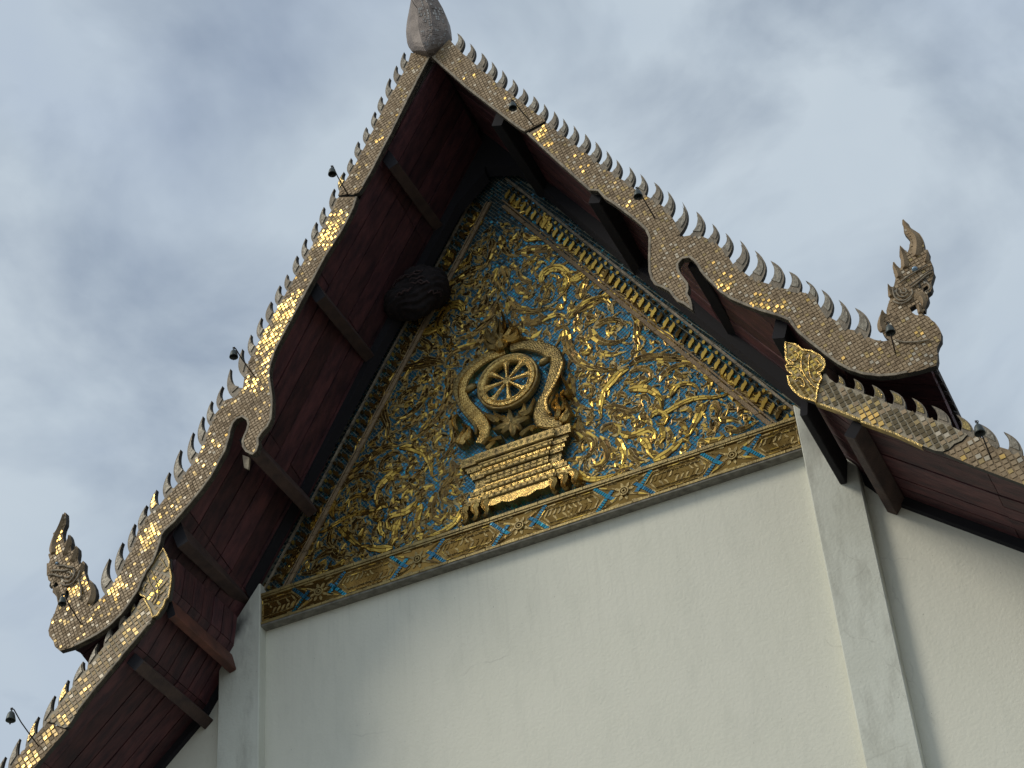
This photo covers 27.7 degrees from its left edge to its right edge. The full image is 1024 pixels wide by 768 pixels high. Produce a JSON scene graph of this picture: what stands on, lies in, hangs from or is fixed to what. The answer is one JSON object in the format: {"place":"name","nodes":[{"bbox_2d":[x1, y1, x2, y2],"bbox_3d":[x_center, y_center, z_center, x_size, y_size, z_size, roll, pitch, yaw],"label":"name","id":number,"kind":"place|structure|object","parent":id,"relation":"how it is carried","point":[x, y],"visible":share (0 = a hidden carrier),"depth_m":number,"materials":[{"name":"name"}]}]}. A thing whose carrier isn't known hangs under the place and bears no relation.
{"place":"outdoors","nodes":[
{"label":"outdoors","id":0,"kind":"place"},
{"bbox_2d":[0,0,1023,767],"label":"sky","id":1,"kind":"structure","parent":0,"point":[165,165],"materials":[{"name":"grey"}]},
{"label":"ground","id":2,"kind":"structure","parent":0,"visible":0},
{"bbox_2d":[166,405,1023,767],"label":"gable wall","id":3,"kind":"structure","parent":2,"relation":"on","point":[806,611],"depth_m":22.87,"materials":[{"name":"paint"}]},
{"bbox_2d":[39,559,237,767],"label":"roof","id":4,"kind":"structure","parent":3,"relation":"attached to","point":[153,702],"depth_m":24.50,"materials":[{"name":"brown wood"}]},
{"bbox_2d":[0,548,174,767],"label":"bargeboard","id":5,"kind":"object","parent":4,"relation":"attached to","point":[156,591],"visible":1,"depth_m":23.97,"materials":[{"name":"gold metal"}]},
{"bbox_2d":[5,707,38,746],"bbox_3d":[-5.574,3.902,23.604,0.124,0.289,0.544,-19,-42,16],"label":"wind bell","id":6,"kind":"object","parent":5,"relation":"hanging from","point":[10,717],"visible":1,"depth_m":23.48,"materials":[{"name":"grey metal"}]},
{"bbox_2d":[76,62,961,661],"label":"roof","id":7,"kind":"structure","parent":3,"relation":"on","point":[454,148],"depth_m":26.45,"materials":[{"name":"brown wood"}]},
{"bbox_2d":[47,53,431,653],"bbox_3d":[-3.342,-0.677,26.197,5.538,7.955,0.114,-19,-42,16],"label":"naga bargeboard","id":8,"kind":"object","parent":7,"relation":"attached to","point":[252,402],"visible":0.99,"depth_m":25.30,"materials":[{"name":"gold glass"}]},
{"bbox_2d":[58,593,81,624],"bbox_3d":[-5.178,2.643,24.355,0.100,0.243,0.450,-19,-42,16],"label":"wind bell","id":9,"kind":"object","parent":8,"relation":"hanging from","point":[62,601],"visible":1,"depth_m":24.25,"materials":[{"name":"grey metal"}]},
{"bbox_2d":[229,347,255,377],"bbox_3d":[-3.305,-0.270,25.524,0.109,0.240,0.483,-25,-44,22],"label":"wind bell","id":10,"kind":"object","parent":8,"relation":"hanging from","point":[234,353],"visible":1,"depth_m":25.42,"materials":[{"name":"grey metal"}]},
{"bbox_2d":[328,165,348,195],"bbox_3d":[-2.230,-2.629,26.743,0.110,0.219,0.475,-19,-42,16],"label":"wind bell","id":11,"kind":"object","parent":8,"relation":"hanging from","point":[332,172],"visible":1,"depth_m":26.62,"materials":[{"name":"grey metal"}]},
{"bbox_2d":[242,455,249,470],"bbox_3d":[-3.200,0.947,25.026,0.096,0.237,0.050,-19,-42,16],"label":"mortar lump","id":12,"kind":"object","parent":7,"relation":"hanging from","point":[246,460],"visible":1,"depth_m":25.00,"materials":[{"name":"grey concrete"}]},
{"bbox_2d":[383,264,450,321],"bbox_3d":[-1.251,-1.174,27.274,0.930,0.778,0.593,-19,-42,16],"label":"insect nest","id":13,"kind":"object","parent":7,"relation":"attached to","point":[417,292],"visible":1,"depth_m":27.08,"materials":[{"name":"wax"}]},
{"bbox_2d":[406,0,451,62],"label":"roof finial","id":14,"kind":"object","parent":7,"relation":"on","point":[428,31],"visible":1,"depth_m":27.94,"materials":[{"name":"stone"}]},
{"bbox_2d":[432,33,942,380],"bbox_3d":[1.739,-2.415,24.567,5.632,7.980,0.129,-19,-42,16],"label":"naga bargeboard","id":15,"kind":"object","parent":7,"relation":"attached to","point":[858,351],"visible":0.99,"depth_m":23.22,"materials":[{"name":"gold glass"}]},
{"bbox_2d":[509,99,533,125],"bbox_3d":[0.140,-3.408,25.969,0.468,0.215,0.106,28,-50,-33],"label":"wind bell","id":16,"kind":"object","parent":15,"relation":"hanging from","point":[513,105],"visible":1,"depth_m":25.89,"materials":[{"name":"grey metal"}]},
{"bbox_2d":[634,187,654,217],"bbox_3d":[1.532,-2.110,24.141,0.116,0.225,0.454,-19,-42,16],"label":"wind bell","id":17,"kind":"object","parent":15,"relation":"hanging from","point":[638,195],"visible":1,"depth_m":24.03,"materials":[{"name":"grey metal"}]},
{"bbox_2d":[886,321,895,353],"bbox_3d":[3.958,-0.494,21.541,0.106,0.247,0.324,-19,-42,16],"label":"wind bell","id":18,"kind":"object","parent":15,"relation":"hanging from","point":[890,331],"visible":1,"depth_m":21.48,"materials":[{"name":"grey metal"}]},
{"bbox_2d":[261,176,802,630],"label":"pediment","id":19,"kind":"structure","parent":3,"relation":"on","point":[668,401],"depth_m":25.60,"materials":[{"name":"metal"}]},
{"bbox_2d":[477,353,540,412],"bbox_3d":[-0.048,-0.024,25.932,0.850,0.850,0.118,-19,-42,16],"label":"dharma wheel","id":20,"kind":"object","parent":19,"relation":"attached to","point":[526,392],"visible":1,"depth_m":25.86,"materials":[{"name":"gold metal"}]},
{"bbox_2d":[460,423,582,525],"bbox_3d":[0.082,1.095,24.979,1.566,0.963,0.177,-19,-42,16],"label":"pedestal","id":21,"kind":"object","parent":19,"relation":"on","point":[523,470],"visible":1,"depth_m":24.94,"materials":[{"name":"gold metal"}]},
{"bbox_2d":[481,397,541,449],"bbox_3d":[-0.012,0.500,25.522,0.781,0.592,0.147,-19,-42,16],"label":"lotus support","id":22,"kind":"object","parent":21,"relation":"on","point":[509,424],"visible":1,"depth_m":25.45,"materials":[{"name":"gold metal"}]},
{"bbox_2d":[451,309,574,450],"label":"naga arch","id":23,"kind":"structure","parent":21,"relation":"on","point":[505,337],"depth_m":25.85,"materials":[{"name":"gold metal"}]},
{"bbox_2d":[784,351,1023,552],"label":"roof","id":24,"kind":"structure","parent":3,"relation":"attached to","point":[897,474],"depth_m":21.76,"materials":[{"name":"brown wood"}]},
{"bbox_2d":[784,342,1023,486],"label":"bargeboard","id":25,"kind":"object","parent":24,"relation":"attached to","point":[806,369],"visible":0.99,"depth_m":21.12,"materials":[{"name":"gold metal"}]},
{"bbox_2d":[974,420,991,459],"bbox_3d":[4.627,0.541,20.373,0.113,0.292,0.371,-19,-42,16],"label":"wind bell","id":26,"kind":"object","parent":25,"relation":"hanging from","point":[979,431],"visible":1,"depth_m":20.31,"materials":[{"name":"grey metal"}]}
]}

